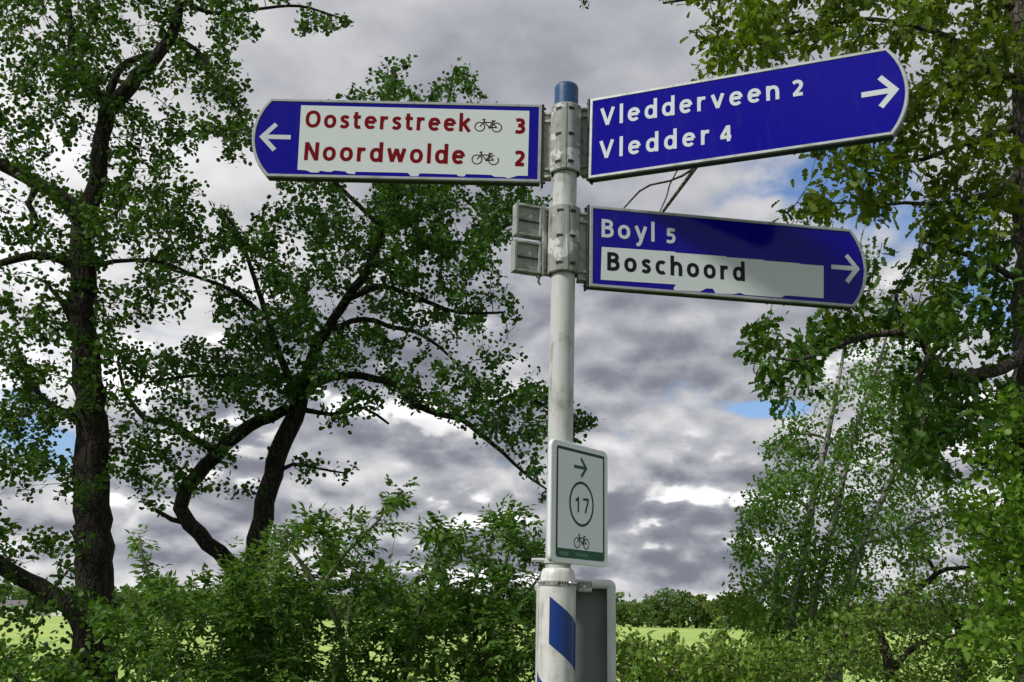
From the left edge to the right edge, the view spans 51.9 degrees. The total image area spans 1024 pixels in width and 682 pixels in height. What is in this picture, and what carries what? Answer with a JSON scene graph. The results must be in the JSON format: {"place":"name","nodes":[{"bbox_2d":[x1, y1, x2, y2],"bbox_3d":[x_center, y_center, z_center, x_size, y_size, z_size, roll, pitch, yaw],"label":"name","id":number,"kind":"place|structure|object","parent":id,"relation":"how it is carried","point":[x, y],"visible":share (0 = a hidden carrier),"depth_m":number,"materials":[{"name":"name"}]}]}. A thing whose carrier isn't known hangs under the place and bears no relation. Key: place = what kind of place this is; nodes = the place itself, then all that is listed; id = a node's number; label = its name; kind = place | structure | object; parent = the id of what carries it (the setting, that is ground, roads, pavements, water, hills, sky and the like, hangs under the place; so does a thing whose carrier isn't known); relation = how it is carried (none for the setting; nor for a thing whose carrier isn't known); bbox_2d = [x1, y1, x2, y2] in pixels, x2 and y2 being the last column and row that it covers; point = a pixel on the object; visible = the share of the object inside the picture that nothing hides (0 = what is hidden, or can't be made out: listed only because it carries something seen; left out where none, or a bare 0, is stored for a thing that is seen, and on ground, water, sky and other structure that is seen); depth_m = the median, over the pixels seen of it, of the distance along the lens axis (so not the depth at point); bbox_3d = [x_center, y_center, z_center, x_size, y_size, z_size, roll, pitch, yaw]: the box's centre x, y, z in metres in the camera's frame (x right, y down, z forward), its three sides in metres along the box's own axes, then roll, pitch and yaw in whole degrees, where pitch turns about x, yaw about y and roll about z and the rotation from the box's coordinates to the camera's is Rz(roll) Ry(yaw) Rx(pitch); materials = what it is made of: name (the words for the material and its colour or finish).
{"place":"outdoors","nodes":[
{"label":"outdoors","id":0,"kind":"place"},
{"bbox_2d":[0,611,1014,681],"bbox_3d":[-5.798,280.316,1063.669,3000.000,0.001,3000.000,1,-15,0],"label":"meadow","id":1,"kind":"structure","parent":0,"point":[690,634],"depth_m":68.24,"materials":[{"name":"green plant"}]},
{"bbox_2d":[0,600,42,615],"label":"farmhouse","id":2,"kind":"object","parent":1,"relation":"on","point":[14,603],"visible":0.14,"depth_m":199.18,"materials":[{"name":"white"}]},
{"bbox_2d":[39,607,61,615],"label":"barn","id":3,"kind":"structure","parent":1,"relation":"on","point":[52,614],"depth_m":200.87,"materials":[{"name":"white"}]},
{"bbox_2d":[5,583,1009,633],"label":"hedge","id":4,"kind":"object","parent":1,"relation":"on","point":[700,624],"visible":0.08,"depth_m":232.90,"materials":[{"name":"green plant"}]},
{"bbox_2d":[0,583,1017,633],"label":"wood","id":5,"kind":"object","parent":1,"relation":"on","point":[127,591],"visible":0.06,"depth_m":226.71,"materials":[{"name":"green plant"}]},
{"bbox_2d":[616,602,634,626],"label":"tree","id":6,"kind":"object","parent":1,"relation":"on","point":[622,610],"visible":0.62,"depth_m":229.69,"materials":[{"name":"green plant"}]},
{"bbox_2d":[626,599,655,627],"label":"tree","id":7,"kind":"object","parent":1,"relation":"on","point":[636,610],"visible":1,"depth_m":213.99,"materials":[{"name":"green plant"}]},
{"bbox_2d":[637,594,667,626],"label":"tree","id":8,"kind":"object","parent":1,"relation":"on","point":[653,602],"visible":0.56,"depth_m":228.10,"materials":[{"name":"green plant"}]},
{"bbox_2d":[654,587,678,627],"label":"tree","id":9,"kind":"object","parent":1,"relation":"on","point":[663,594],"visible":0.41,"depth_m":233.90,"materials":[{"name":"green plant"}]},
{"bbox_2d":[668,590,702,627],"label":"tree","id":10,"kind":"object","parent":1,"relation":"on","point":[682,607],"visible":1,"depth_m":227.18,"materials":[{"name":"green plant"}]},
{"bbox_2d":[684,594,706,627],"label":"tree","id":11,"kind":"object","parent":1,"relation":"on","point":[699,598],"visible":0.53,"depth_m":229.50,"materials":[{"name":"green plant"}]},
{"bbox_2d":[702,609,713,626],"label":"tree","id":12,"kind":"object","parent":1,"relation":"on","point":[707,620],"visible":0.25,"depth_m":234.59,"materials":[{"name":"green plant"}]},
{"bbox_2d":[703,598,724,628],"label":"tree","id":13,"kind":"object","parent":1,"relation":"on","point":[708,607],"visible":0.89,"depth_m":215.17,"materials":[{"name":"green plant"}]},
{"bbox_2d":[715,595,738,628],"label":"tree","id":14,"kind":"object","parent":1,"relation":"on","point":[728,610],"visible":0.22,"depth_m":224.26,"materials":[{"name":"green plant"}]},
{"bbox_2d":[726,589,753,628],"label":"tree","id":15,"kind":"object","parent":1,"relation":"on","point":[743,607],"visible":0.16,"depth_m":230.37,"materials":[{"name":"green plant"}]},
{"bbox_2d":[745,593,765,622],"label":"tree","id":16,"kind":"object","parent":1,"relation":"on","point":[756,606],"visible":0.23,"depth_m":231.21,"materials":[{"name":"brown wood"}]},
{"bbox_2d":[0,0,1016,620],"label":"sky","id":17,"kind":"structure","parent":0,"point":[682,416],"materials":[{"name":"grey"}]},
{"bbox_2d":[579,0,589,8],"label":"hanging branch","id":18,"kind":"object","parent":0,"point":[584,2],"visible":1,"depth_m":5.87,"materials":[{"name":"green plant"}]},
{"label":"grass verge","id":19,"kind":"structure","parent":0,"visible":0},
{"bbox_2d":[0,587,173,681],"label":"bramble bush","id":20,"kind":"object","parent":19,"relation":"on","point":[12,669],"visible":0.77,"depth_m":7.83,"materials":[{"name":"green plant"}]},
{"bbox_2d":[0,0,353,681],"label":"alder tree","id":21,"kind":"object","parent":19,"relation":"on","point":[90,470],"visible":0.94,"depth_m":10.08,"materials":[{"name":"green plant"}]},
{"bbox_2d":[94,474,545,681],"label":"elder bush","id":22,"kind":"object","parent":19,"relation":"on","point":[278,654],"visible":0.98,"depth_m":5.85,"materials":[{"name":"green plant"}]},
{"bbox_2d":[106,54,604,676],"bbox_3d":[-1.885,0.266,11.087,5.810,8.450,3.216,1,-15,0],"label":"leaning alder","id":23,"kind":"object","parent":19,"relation":"on","point":[310,378],"visible":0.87,"depth_m":10.78,"materials":[{"name":"green plant"}]},
{"bbox_2d":[531,81,580,681],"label":"signpost","id":24,"kind":"object","parent":19,"relation":"on","point":[559,240],"visible":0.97,"depth_m":3.29,"materials":[{"name":"white metal"}]},
{"bbox_2d":[252,98,551,188],"bbox_3d":[-0.362,-0.655,3.478,0.986,0.284,0.047,1,-15,0],"label":"direction sign","id":25,"kind":"object","parent":24,"relation":"attached to","point":[390,142],"visible":1,"depth_m":3.46,"materials":[{"name":"metal"}]},
{"bbox_2d":[510,239,541,275],"bbox_3d":[0.045,-0.267,3.366,0.093,0.105,0.033,7,-16,-20],"label":"sign","id":26,"kind":"object","parent":24,"relation":"attached to","point":[525,257],"visible":1,"depth_m":3.36,"materials":[{"name":"metal"}]},
{"bbox_2d":[512,202,542,240],"bbox_3d":[0.050,-0.386,3.398,0.092,0.108,0.033,7,-16,-20],"label":"sign","id":27,"kind":"object","parent":24,"relation":"attached to","point":[527,221],"visible":1,"depth_m":3.39,"materials":[{"name":"metal"}]},
{"bbox_2d":[535,579,615,681],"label":"panel sign","id":28,"kind":"object","parent":24,"relation":"attached to","point":[595,654],"visible":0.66,"depth_m":3.17,"materials":[{"name":"grey metal"}]},
{"bbox_2d":[547,439,607,566],"bbox_3d":[0.198,0.496,3.190,0.028,0.359,0.314,-10,-18,36],"label":"route sign","id":29,"kind":"object","parent":24,"relation":"attached to","point":[577,528],"visible":1,"depth_m":3.17,"materials":[{"name":"white metal"}]},
{"bbox_2d":[576,205,866,309],"bbox_3d":[0.695,-0.269,3.454,0.980,0.281,0.047,4,-15,-8],"label":"direction sign","id":30,"kind":"object","parent":24,"relation":"attached to","point":[623,250],"visible":1,"depth_m":3.43,"materials":[{"name":"metal"}]},
{"bbox_2d":[580,48,908,184],"bbox_3d":[0.701,-0.698,3.300,1.024,0.291,0.047,-5,-16,23],"label":"direction sign","id":31,"kind":"object","parent":24,"relation":"attached to","point":[858,98],"visible":1,"depth_m":3.27,"materials":[{"name":"metal"}]},
{"bbox_2d":[616,615,795,681],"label":"shrub","id":32,"kind":"object","parent":19,"relation":"on","point":[749,662],"visible":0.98,"depth_m":5.91,"materials":[{"name":"green plant"}]},
{"bbox_2d":[623,0,1023,681],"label":"oak tree","id":33,"kind":"object","parent":19,"relation":"on","point":[939,322],"visible":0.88,"depth_m":7.69,"materials":[{"name":"green plant"}]},
{"bbox_2d":[712,225,992,681],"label":"birch tree","id":34,"kind":"object","parent":19,"relation":"on","point":[775,584],"visible":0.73,"depth_m":11.88,"materials":[{"name":"green plant"}]},
{"bbox_2d":[768,530,1017,681],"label":"hawthorn bush","id":35,"kind":"object","parent":19,"relation":"on","point":[900,603],"visible":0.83,"depth_m":7.90,"materials":[{"name":"green plant"}]},
{"bbox_2d":[933,378,1023,681],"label":"maple tree","id":36,"kind":"object","parent":19,"relation":"on","point":[1007,544],"visible":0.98,"depth_m":6.62,"materials":[{"name":"green plant"}]}
]}

